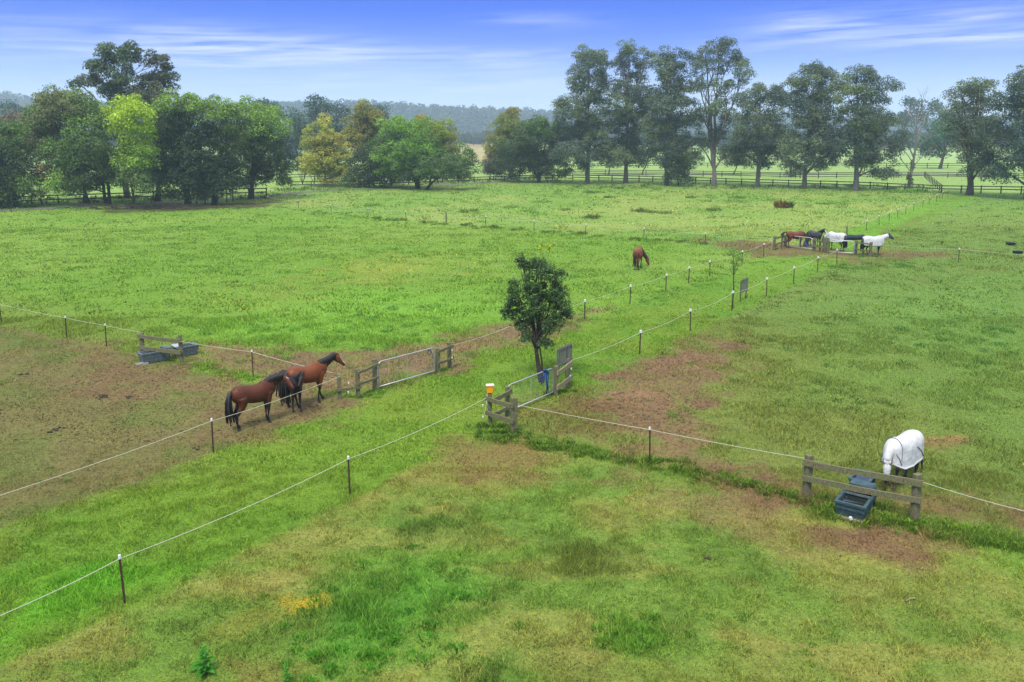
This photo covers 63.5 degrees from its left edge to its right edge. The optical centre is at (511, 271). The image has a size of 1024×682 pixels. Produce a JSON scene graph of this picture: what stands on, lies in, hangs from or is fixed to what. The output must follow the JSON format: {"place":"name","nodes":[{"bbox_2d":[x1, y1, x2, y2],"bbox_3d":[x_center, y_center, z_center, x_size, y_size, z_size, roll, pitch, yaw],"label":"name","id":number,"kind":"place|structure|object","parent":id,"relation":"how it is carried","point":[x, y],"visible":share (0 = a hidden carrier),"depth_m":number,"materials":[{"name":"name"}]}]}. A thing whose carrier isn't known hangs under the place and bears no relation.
{"place":"outdoors","nodes":[
{"label":"outdoors","id":0,"kind":"place"},
{"bbox_2d":[0,181,514,210],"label":"path","id":1,"kind":"structure","parent":0,"point":[287,193],"depth_m":137.03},
{"bbox_2d":[0,101,609,132],"bbox_3d":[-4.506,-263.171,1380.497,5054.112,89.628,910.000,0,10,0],"label":"hills","id":2,"kind":"structure","parent":0,"point":[389,116],"depth_m":1175.08,"materials":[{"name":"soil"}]},
{"bbox_2d":[0,90,1020,133],"bbox_3d":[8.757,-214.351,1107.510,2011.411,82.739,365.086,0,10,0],"label":"hill forest","id":3,"kind":"object","parent":2,"relation":"on","point":[471,115],"visible":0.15,"depth_m":1189.00,"materials":[{"name":"green plant"}]},
{"bbox_2d":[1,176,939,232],"bbox_3d":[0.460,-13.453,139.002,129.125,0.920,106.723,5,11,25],"label":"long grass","id":4,"kind":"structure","parent":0,"point":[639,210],"depth_m":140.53,"materials":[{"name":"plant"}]},
{"bbox_2d":[0,142,1023,681],"bbox_3d":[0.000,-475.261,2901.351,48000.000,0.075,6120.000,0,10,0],"label":"ground","id":5,"kind":"structure","parent":0,"point":[144,378],"depth_m":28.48,"materials":[{"name":"plant"}]},
{"bbox_2d":[0,98,29,122],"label":"broadleaf tree","id":6,"kind":"object","parent":5,"relation":"on","point":[8,105],"visible":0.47,"depth_m":311.11,"materials":[{"name":"green plant"}]},
{"bbox_2d":[0,109,40,165],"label":"broadleaf tree","id":7,"kind":"object","parent":5,"relation":"on","point":[6,117],"visible":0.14,"depth_m":163.22,"materials":[{"name":"green plant"}]},
{"bbox_2d":[0,116,57,206],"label":"broadleaf tree","id":8,"kind":"object","parent":5,"relation":"on","point":[13,170],"visible":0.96,"depth_m":112.75,"materials":[{"name":"green plant"}]},
{"bbox_2d":[18,131,58,204],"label":"broadleaf tree","id":9,"kind":"object","parent":5,"relation":"on","point":[38,168],"visible":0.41,"depth_m":115.23,"materials":[{"name":"green plant"}]},
{"bbox_2d":[15,83,101,202],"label":"broadleaf tree","id":10,"kind":"object","parent":5,"relation":"on","point":[63,101],"visible":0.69,"depth_m":117.15,"materials":[{"name":"green plant"}]},
{"bbox_2d":[0,304,136,345],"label":"rope fence","id":11,"kind":"object","parent":5,"relation":"on","point":[65,324],"visible":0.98,"depth_m":41.09,"materials":[{"name":"fabric"}]},
{"bbox_2d":[32,97,138,204],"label":"broadleaf tree","id":12,"kind":"object","parent":5,"relation":"on","point":[93,155],"visible":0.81,"depth_m":114.22,"materials":[{"name":"green plant"}]},
{"bbox_2d":[64,39,181,197],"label":"gum tree","id":13,"kind":"object","parent":5,"relation":"on","point":[118,82],"visible":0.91,"depth_m":125.03,"materials":[{"name":"green plant"}]},
{"bbox_2d":[100,93,161,207],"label":"broadleaf tree","id":14,"kind":"object","parent":5,"relation":"on","point":[132,153],"visible":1,"depth_m":109.66,"materials":[{"name":"green plant"}]},
{"bbox_2d":[0,187,266,205],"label":"board fence","id":15,"kind":"object","parent":5,"relation":"on","point":[57,199],"visible":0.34,"depth_m":123.35,"materials":[{"name":"wood"}]},
{"bbox_2d":[52,199,229,209],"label":"leaf litter","id":16,"kind":"object","parent":5,"relation":"on","point":[145,206],"visible":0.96,"depth_m":111.22,"materials":[{"name":"brown plant"}]},
{"bbox_2d":[104,93,180,201],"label":"broadleaf tree","id":17,"kind":"object","parent":5,"relation":"on","point":[156,198],"visible":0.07,"depth_m":120.58,"materials":[{"name":"green plant"}]},
{"bbox_2d":[135,345,171,365],"bbox_3d":[-16.100,3.764,37.023,1.585,0.587,0.736,-8,13,-41],"label":"water trough","id":18,"kind":"object","parent":5,"relation":"on","point":[146,357],"visible":0.91,"depth_m":36.87,"materials":[{"name":"grey plastic"}]},
{"bbox_2d":[136,332,183,363],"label":"timber rails","id":19,"kind":"object","parent":5,"relation":"on","point":[141,337],"visible":0.77,"depth_m":36.78,"materials":[{"name":"wood"}]},
{"bbox_2d":[0,376,339,495],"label":"rope fence","id":20,"kind":"object","parent":5,"relation":"on","point":[211,420],"visible":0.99,"depth_m":26.10,"materials":[{"name":"fabric"}]},
{"bbox_2d":[142,87,223,205],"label":"broadleaf tree","id":21,"kind":"object","parent":5,"relation":"on","point":[173,165],"visible":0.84,"depth_m":113.93,"materials":[{"name":"green plant"}]},
{"bbox_2d":[171,342,197,356],"bbox_3d":[-15.082,3.597,38.109,0.659,0.525,1.084,8,13,40],"label":"water trough","id":22,"kind":"object","parent":5,"relation":"on","point":[189,348],"visible":0.65,"depth_m":37.98,"materials":[{"name":"grey plastic"}]},
{"bbox_2d":[186,643,216,677],"bbox_3d":[-5.826,7.350,15.646,0.641,0.597,0.527,7,12,38],"label":"leafy weed","id":23,"kind":"object","parent":5,"relation":"on","point":[203,665],"visible":1,"depth_m":15.62,"materials":[{"name":"green"}]},
{"bbox_2d":[172,92,255,204],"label":"broadleaf tree","id":24,"kind":"object","parent":5,"relation":"on","point":[213,160],"visible":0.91,"depth_m":114.76,"materials":[{"name":"green plant"}]},
{"bbox_2d":[0,398,485,615],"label":"rope fence","id":25,"kind":"object","parent":5,"relation":"on","point":[120,565],"visible":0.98,"depth_m":18.75,"materials":[{"name":"fabric"}]},
{"bbox_2d":[213,95,302,199],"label":"broadleaf tree","id":26,"kind":"object","parent":5,"relation":"on","point":[259,159],"visible":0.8,"depth_m":125.03,"materials":[{"name":"green plant"}]},
{"bbox_2d":[180,341,337,375],"bbox_3d":[-10.547,3.960,34.444,9.059,1.221,0.339,5,11,28],"label":"rope fence","id":27,"kind":"object","parent":5,"relation":"on","point":[251,351],"visible":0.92,"depth_m":34.76,"materials":[{"name":"fabric"}]},
{"bbox_2d":[225,372,294,430],"bbox_3d":[-8.863,4.518,28.906,2.363,1.779,0.854,-5,11,-28],"label":"horse","id":28,"kind":"object","parent":5,"relation":"on","point":[241,397],"visible":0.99,"depth_m":28.58},
{"bbox_2d":[251,97,286,170],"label":"gum tree","id":29,"kind":"object","parent":5,"relation":"on","point":[263,101],"visible":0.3,"depth_m":215.85,"materials":[{"name":"green plant"}]},
{"bbox_2d":[280,657,293,681],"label":"leafy weed","id":30,"kind":"object","parent":5,"relation":"on","point":[285,675],"visible":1,"depth_m":15.34,"materials":[{"name":"green"}]},
{"bbox_2d":[276,370,304,411],"bbox_3d":[-8.099,4.296,30.465,0.595,1.700,2.267,-8,12,-40],"label":"horse","id":31,"kind":"object","parent":5,"relation":"on","point":[297,379],"visible":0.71,"depth_m":30.18},
{"bbox_2d":[267,106,329,167],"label":"gum tree","id":32,"kind":"object","parent":5,"relation":"on","point":[294,149],"visible":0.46,"depth_m":228.16,"materials":[{"name":"green plant"}]},
{"bbox_2d":[281,351,344,407],"bbox_3d":[-7.503,4.101,31.299,0.652,1.814,2.767,9,13,42],"label":"horse","id":33,"kind":"object","parent":5,"relation":"on","point":[315,371],"visible":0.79,"depth_m":31.01},
{"bbox_2d":[295,113,359,185],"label":"plane tree","id":34,"kind":"object","parent":5,"relation":"on","point":[325,149],"visible":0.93,"depth_m":156.27,"materials":[{"name":"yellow plant"}]},
{"bbox_2d":[302,92,353,164],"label":"gum tree","id":35,"kind":"object","parent":5,"relation":"on","point":[314,112],"visible":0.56,"depth_m":241.24,"materials":[{"name":"green plant"}]},
{"bbox_2d":[336,358,378,398],"bbox_3d":[-5.945,4.285,32.132,1.862,1.455,0.484,-8,12,-39],"label":"timber strainer","id":36,"kind":"object","parent":5,"relation":"on","point":[373,379],"visible":0.78,"depth_m":31.99,"materials":[{"name":"wood"}]},
{"bbox_2d":[377,348,434,386],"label":"farm gate","id":37,"kind":"structure","parent":36,"relation":"attached to","point":[378,366],"depth_m":33.88,"materials":[{"name":"metal"}]},
{"bbox_2d":[339,98,389,169],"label":"plane tree","id":38,"kind":"object","parent":5,"relation":"on","point":[364,121],"visible":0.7,"depth_m":160.60,"materials":[{"name":"green plant"}]},
{"bbox_2d":[338,142,399,187],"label":"shrub","id":39,"kind":"object","parent":5,"relation":"on","point":[358,176],"visible":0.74,"depth_m":152.69,"materials":[{"name":"green plant"}]},
{"bbox_2d":[356,103,392,146],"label":"gum tree","id":40,"kind":"object","parent":5,"relation":"on","point":[382,108],"visible":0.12,"depth_m":250.06,"materials":[{"name":"green plant"}]},
{"bbox_2d":[361,114,450,188],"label":"broadleaf tree","id":41,"kind":"object","parent":5,"relation":"on","point":[403,150],"visible":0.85,"depth_m":147.50,"materials":[{"name":"green plant"}]},
{"bbox_2d":[290,174,572,187],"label":"board fence","id":42,"kind":"object","parent":5,"relation":"on","point":[474,177],"visible":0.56,"depth_m":164.50,"materials":[{"name":"wood"}]},
{"bbox_2d":[413,114,461,182],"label":"plane tree","id":43,"kind":"object","parent":5,"relation":"on","point":[443,134],"visible":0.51,"depth_m":166.39,"materials":[{"name":"green plant"}]},
{"bbox_2d":[397,141,481,189],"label":"broadleaf tree","id":44,"kind":"object","parent":5,"relation":"on","point":[452,166],"visible":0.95,"depth_m":146.82,"materials":[{"name":"green plant"}]},
{"bbox_2d":[435,342,453,372],"bbox_3d":[-2.929,3.777,35.627,0.254,1.302,1.034,7,12,34],"label":"timber strainer","id":45,"kind":"object","parent":5,"relation":"on","point":[448,360],"visible":0.81,"depth_m":35.41,"materials":[{"name":"wood"}]},
{"bbox_2d":[480,153,517,178],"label":"shrub","id":46,"kind":"object","parent":5,"relation":"on","point":[485,164],"visible":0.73,"depth_m":178.35,"materials":[{"name":"green plant"}]},
{"bbox_2d":[485,386,517,432],"bbox_3d":[-0.042,4.830,29.018,1.217,1.406,1.705,-8,12,-39],"label":"timber strainer","id":47,"kind":"object","parent":5,"relation":"on","point":[513,407],"visible":0.85,"depth_m":28.78,"materials":[{"name":"wood"}]},
{"bbox_2d":[485,384,493,409],"bbox_3d":[-0.805,4.510,29.121,0.352,1.074,0.190,-1,10,-8],"label":"energiser box","id":48,"kind":"object","parent":47,"relation":"attached to","point":[489,388],"visible":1,"depth_m":28.99,"materials":[{"name":"orange plastic"}]},
{"bbox_2d":[508,368,553,410],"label":"farm gate","id":49,"kind":"structure","parent":47,"relation":"attached to","point":[534,386],"depth_m":31.19,"materials":[{"name":"metal"}]},
{"bbox_2d":[540,369,548,393],"bbox_3d":[1.238,4.216,31.679,0.355,0.991,0.162,0,10,0],"label":"halter","id":50,"kind":"object","parent":49,"relation":"hanging from","point":[546,372],"visible":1,"depth_m":31.62},
{"bbox_2d":[481,106,528,177],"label":"plane tree","id":51,"kind":"object","parent":5,"relation":"on","point":[508,123],"visible":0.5,"depth_m":184.77,"materials":[{"name":"green plant"}]},
{"bbox_2d":[0,272,1023,467],"bbox_3d":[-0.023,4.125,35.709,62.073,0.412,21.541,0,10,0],"label":"grass","id":52,"kind":"structure","parent":5,"relation":"on","point":[215,324],"depth_m":34.88,"materials":[{"name":"plant"}]},
{"bbox_2d":[0,224,1023,316],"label":"grass","id":53,"kind":"structure","parent":5,"relation":"on","point":[305,241],"depth_m":63.77,"materials":[{"name":"plant"}]},
{"bbox_2d":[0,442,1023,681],"bbox_3d":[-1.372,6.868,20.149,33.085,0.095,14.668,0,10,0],"label":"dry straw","id":54,"kind":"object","parent":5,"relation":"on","point":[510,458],"visible":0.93,"depth_m":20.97,"materials":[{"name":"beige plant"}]},
{"bbox_2d":[0,182,1023,405],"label":"weeds","id":55,"kind":"object","parent":5,"relation":"on","point":[659,189],"visible":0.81,"depth_m":83.34,"materials":[{"name":"green plant"}]},
{"bbox_2d":[15,128,1023,149],"bbox_3d":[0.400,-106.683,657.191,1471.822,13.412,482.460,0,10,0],"label":"wood","id":56,"kind":"object","parent":5,"relation":"on","point":[478,138],"visible":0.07,"depth_m":533.83,"materials":[{"name":"green plant"}]},
{"bbox_2d":[267,196,772,241],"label":"rope fence","id":57,"kind":"object","parent":5,"relation":"on","point":[521,220],"visible":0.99,"depth_m":90.56,"materials":[{"name":"fabric"}]},
{"bbox_2d":[34,206,1023,681],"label":"weeds","id":58,"kind":"object","parent":5,"relation":"on","point":[744,482],"visible":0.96,"depth_m":23.05,"materials":[{"name":"green plant"}]},
{"bbox_2d":[490,113,575,182],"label":"broadleaf tree","id":59,"kind":"object","parent":5,"relation":"on","point":[532,157],"visible":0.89,"depth_m":167.59,"materials":[{"name":"green plant"}]},
{"bbox_2d":[498,243,575,382],"bbox_3d":[1.028,1.761,33.634,3.178,5.873,1.963,0,10,0],"label":"round tree","id":60,"kind":"object","parent":5,"relation":"on","point":[535,300],"visible":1,"depth_m":33.34,"materials":[{"name":"green plant"}]},
{"bbox_2d":[553,358,572,395],"bbox_3d":[1.988,4.243,32.723,0.289,1.338,1.408,5,11,28],"label":"timber strainer","id":61,"kind":"object","parent":5,"relation":"on","point":[568,378],"visible":0.81,"depth_m":32.43,"materials":[{"name":"wood"}]},
{"bbox_2d":[557,343,571,365],"bbox_3d":[2.063,3.880,32.983,0.088,1.859,1.219,6,11,33],"label":"slatted board","id":62,"kind":"object","parent":5,"relation":"on","point":[564,353],"visible":0.88,"depth_m":32.87,"materials":[{"name":"silver metal"}]},
{"bbox_2d":[547,43,616,183],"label":"gum tree","id":63,"kind":"object","parent":5,"relation":"on","point":[587,135],"visible":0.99,"depth_m":161.83,"materials":[{"name":"green plant"}]},
{"bbox_2d":[455,241,770,344],"bbox_3d":[10.447,0.662,54.100,0.712,1.238,45.214,7,12,34],"label":"rope fence","id":64,"kind":"object","parent":5,"relation":"on","point":[639,284],"visible":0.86,"depth_m":50.38,"materials":[{"name":"fabric"}]},
{"bbox_2d":[595,38,661,182],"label":"gum tree","id":65,"kind":"object","parent":5,"relation":"on","point":[627,148],"visible":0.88,"depth_m":163.83,"materials":[{"name":"green plant"}]},
{"bbox_2d":[632,246,648,269],"bbox_3d":[9.571,-0.997,62.316,0.822,1.633,2.387,6,11,30],"label":"horse","id":66,"kind":"object","parent":5,"relation":"on","point":[639,253],"visible":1,"depth_m":61.60},
{"bbox_2d":[633,147,661,174],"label":"tree","id":67,"kind":"object","parent":5,"relation":"on","point":[639,161],"visible":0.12,"depth_m":200.85,"materials":[{"name":"green plant"}]},
{"bbox_2d":[519,405,804,459],"bbox_3d":[4.199,5.412,25.740,9.684,1.229,0.094,6,11,32],"label":"rope fence","id":68,"kind":"object","parent":5,"relation":"on","point":[649,429],"visible":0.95,"depth_m":25.64,"materials":[{"name":"fabric"}]},
{"bbox_2d":[635,44,704,185],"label":"gum tree","id":69,"kind":"object","parent":5,"relation":"on","point":[668,125],"visible":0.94,"depth_m":157.70,"materials":[{"name":"green plant"}]},
{"bbox_2d":[658,142,696,185],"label":"shrub","id":70,"kind":"object","parent":5,"relation":"on","point":[678,170],"visible":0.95,"depth_m":157.65,"materials":[{"name":"green plant"}]},
{"bbox_2d":[680,147,704,174],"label":"tree","id":71,"kind":"object","parent":5,"relation":"on","point":[701,160],"visible":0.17,"depth_m":190.50,"materials":[{"name":"green plant"}]},
{"bbox_2d":[573,245,852,359],"bbox_3d":[15.690,1.080,51.607,0.253,1.238,45.422,7,12,35],"label":"rope fence","id":72,"kind":"object","parent":5,"relation":"on","point":[690,310],"visible":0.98,"depth_m":46.31,"materials":[{"name":"fabric"}]},
{"bbox_2d":[683,36,757,185],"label":"gum tree","id":73,"kind":"object","parent":5,"relation":"on","point":[709,112],"visible":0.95,"depth_m":156.58,"materials":[{"name":"green plant"}]},
{"bbox_2d":[716,148,747,174],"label":"tree","id":74,"kind":"object","parent":5,"relation":"on","point":[725,160],"visible":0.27,"depth_m":201.42,"materials":[{"name":"green plant"}]},
{"bbox_2d":[728,248,746,308],"bbox_3d":[12.983,0.453,47.977,1.203,3.672,0.860,0,10,0],"label":"lane sapling","id":75,"kind":"object","parent":5,"relation":"on","point":[733,266],"visible":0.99,"depth_m":47.91,"materials":[{"name":"green plant"}]},
{"bbox_2d":[740,277,747,301],"bbox_3d":[14.159,1.157,50.471,0.088,1.458,1.074,7,12,36],"label":"board sign","id":76,"kind":"object","parent":5,"relation":"on","point":[743,283],"visible":0.99,"depth_m":50.38,"materials":[{"name":"silver metal"}]},
{"bbox_2d":[720,82,791,186],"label":"gum tree","id":77,"kind":"object","parent":5,"relation":"on","point":[763,126],"visible":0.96,"depth_m":152.92,"materials":[{"name":"green plant"}]},
{"bbox_2d":[773,235,785,249],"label":"timber strainer","id":78,"kind":"object","parent":5,"relation":"on","point":[782,242],"visible":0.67,"depth_m":73.08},
{"bbox_2d":[785,236,812,248],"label":"farm gate","id":79,"kind":"structure","parent":78,"relation":"attached to","point":[799,242],"depth_m":72.86,"materials":[{"name":"metal"}]},
{"bbox_2d":[773,199,795,207],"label":"tussock","id":80,"kind":"object","parent":5,"relation":"on","point":[781,204],"visible":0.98,"depth_m":112.57,"materials":[{"name":"brown plant"}]},
{"bbox_2d":[770,150,801,175],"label":"tree","id":81,"kind":"object","parent":5,"relation":"on","point":[785,158],"visible":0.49,"depth_m":190.92,"materials":[{"name":"green plant"}]},
{"bbox_2d":[781,231,807,247],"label":"horse","id":82,"kind":"object","parent":5,"relation":"on","point":[790,235],"visible":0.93,"depth_m":73.34},
{"bbox_2d":[571,169,1023,178],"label":"board fence","id":83,"kind":"object","parent":5,"relation":"on","point":[800,176],"visible":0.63,"depth_m":189.32,"materials":[{"name":"wood"}]},
{"bbox_2d":[572,174,1023,193],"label":"board fence","id":84,"kind":"object","parent":5,"relation":"on","point":[870,185],"visible":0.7,"depth_m":153.21,"materials":[{"name":"wood"}]},
{"bbox_2d":[590,163,1019,167],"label":"board fence","id":85,"kind":"object","parent":5,"relation":"on","point":[927,165],"visible":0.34,"depth_m":241.92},
{"bbox_2d":[769,58,852,188],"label":"gum tree","id":86,"kind":"object","parent":5,"relation":"on","point":[811,122],"visible":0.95,"depth_m":148.22,"materials":[{"name":"green plant"}]},
{"bbox_2d":[806,229,826,245],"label":"horse","id":87,"kind":"object","parent":5,"relation":"on","point":[812,234],"visible":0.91,"depth_m":74.26},
{"bbox_2d":[812,237,829,252],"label":"timber strainer","id":88,"kind":"object","parent":5,"relation":"on","point":[825,247],"visible":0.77,"depth_m":71.22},
{"bbox_2d":[829,240,854,253],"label":"farm gate","id":89,"kind":"structure","parent":88,"relation":"attached to","point":[843,240],"depth_m":69.76,"materials":[{"name":"metal"}]},
{"bbox_2d":[822,231,847,251],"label":"horse","id":90,"kind":"object","parent":5,"relation":"on","point":[831,235],"visible":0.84,"depth_m":71.38},
{"bbox_2d":[833,478,876,523],"bbox_3d":[9.284,6.213,22.330,0.826,0.642,1.538,7,12,36],"label":"water trough","id":91,"kind":"object","parent":5,"relation":"on","point":[851,505],"visible":0.89,"depth_m":22.05,"materials":[{"name":"blue plastic"}]},
{"bbox_2d":[847,234,864,239],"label":"water trough","id":92,"kind":"object","parent":5,"relation":"on","point":[855,237],"visible":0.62,"depth_m":78.96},
{"bbox_2d":[848,468,874,482],"bbox_3d":[10.168,6.067,23.968,0.590,0.320,0.890,7,12,36],"label":"water trough","id":93,"kind":"object","parent":5,"relation":"on","point":[862,478],"visible":0.3,"depth_m":23.88,"materials":[{"name":"blue plastic"}]},
{"bbox_2d":[801,454,922,520],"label":"timber rails","id":94,"kind":"object","parent":5,"relation":"on","point":[915,481],"visible":0.84,"depth_m":22.19,"materials":[{"name":"wood"}]},
{"bbox_2d":[853,240,872,256],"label":"timber strainer","id":95,"kind":"object","parent":5,"relation":"on","point":[869,250],"visible":0.89,"depth_m":68.67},
{"bbox_2d":[822,63,915,190],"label":"gum tree","id":96,"kind":"object","parent":5,"relation":"on","point":[868,119],"visible":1,"depth_m":143.42,"materials":[{"name":"green plant"}]},
{"bbox_2d":[860,233,893,254],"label":"horse","id":97,"kind":"object","parent":5,"relation":"on","point":[876,240],"visible":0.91,"depth_m":69.08},
{"bbox_2d":[846,191,946,234],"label":"rope fence","id":98,"kind":"object","parent":5,"relation":"on","point":[889,215],"visible":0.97,"depth_m":95.77,"materials":[{"name":"fabric"}]},
{"bbox_2d":[881,429,923,490],"bbox_3d":[11.279,5.461,24.002,2.246,1.538,0.724,-7,12,-38],"label":"horse","id":99,"kind":"object","parent":5,"relation":"on","point":[904,450],"visible":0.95,"depth_m":23.63},
{"bbox_2d":[893,88,940,186],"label":"bare tree","id":100,"kind":"object","parent":5,"relation":"on","point":[910,175],"visible":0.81,"depth_m":151.25,"materials":[{"name":"grey plant"}]},
{"bbox_2d":[894,95,946,154],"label":"gum tree","id":101,"kind":"object","parent":5,"relation":"on","point":[901,115],"visible":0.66,"depth_m":368.59,"materials":[{"name":"green plant"}]},
{"bbox_2d":[924,172,941,190],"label":"board fence","id":102,"kind":"object","parent":5,"relation":"on","point":[931,178],"visible":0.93,"depth_m":166.25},
{"bbox_2d":[913,116,955,168],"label":"broadleaf tree","id":103,"kind":"object","parent":5,"relation":"on","point":[938,137],"visible":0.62,"depth_m":234.15,"materials":[{"name":"green plant"}]},
{"bbox_2d":[937,76,1007,194],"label":"gum tree","id":104,"kind":"object","parent":5,"relation":"on","point":[967,150],"visible":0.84,"depth_m":132.84,"materials":[{"name":"green plant"}]},
{"bbox_2d":[923,482,1023,510],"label":"rope fence","id":105,"kind":"object","parent":5,"relation":"on","point":[975,498],"visible":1,"depth_m":21.02,"materials":[{"name":"fabric"}]},
{"bbox_2d":[966,64,1023,198],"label":"gum tree","id":106,"kind":"object","parent":5,"relation":"on","point":[1016,107],"visible":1,"depth_m":126.20,"materials":[{"name":"green plant"}]},
{"bbox_2d":[0,177,1023,226],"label":"grass","id":107,"kind":"structure","parent":0,"point":[535,198],"depth_m":117.12,"materials":[{"name":"plant"}]},
{"bbox_2d":[0,0,1023,118],"label":"sky","id":108,"kind":"structure","parent":0,"point":[498,54],"materials":[{"name":"blue"}]},
{"bbox_2d":[575,173,1008,176],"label":"road","id":109,"kind":"structure","parent":0,"point":[761,173],"depth_m":202.75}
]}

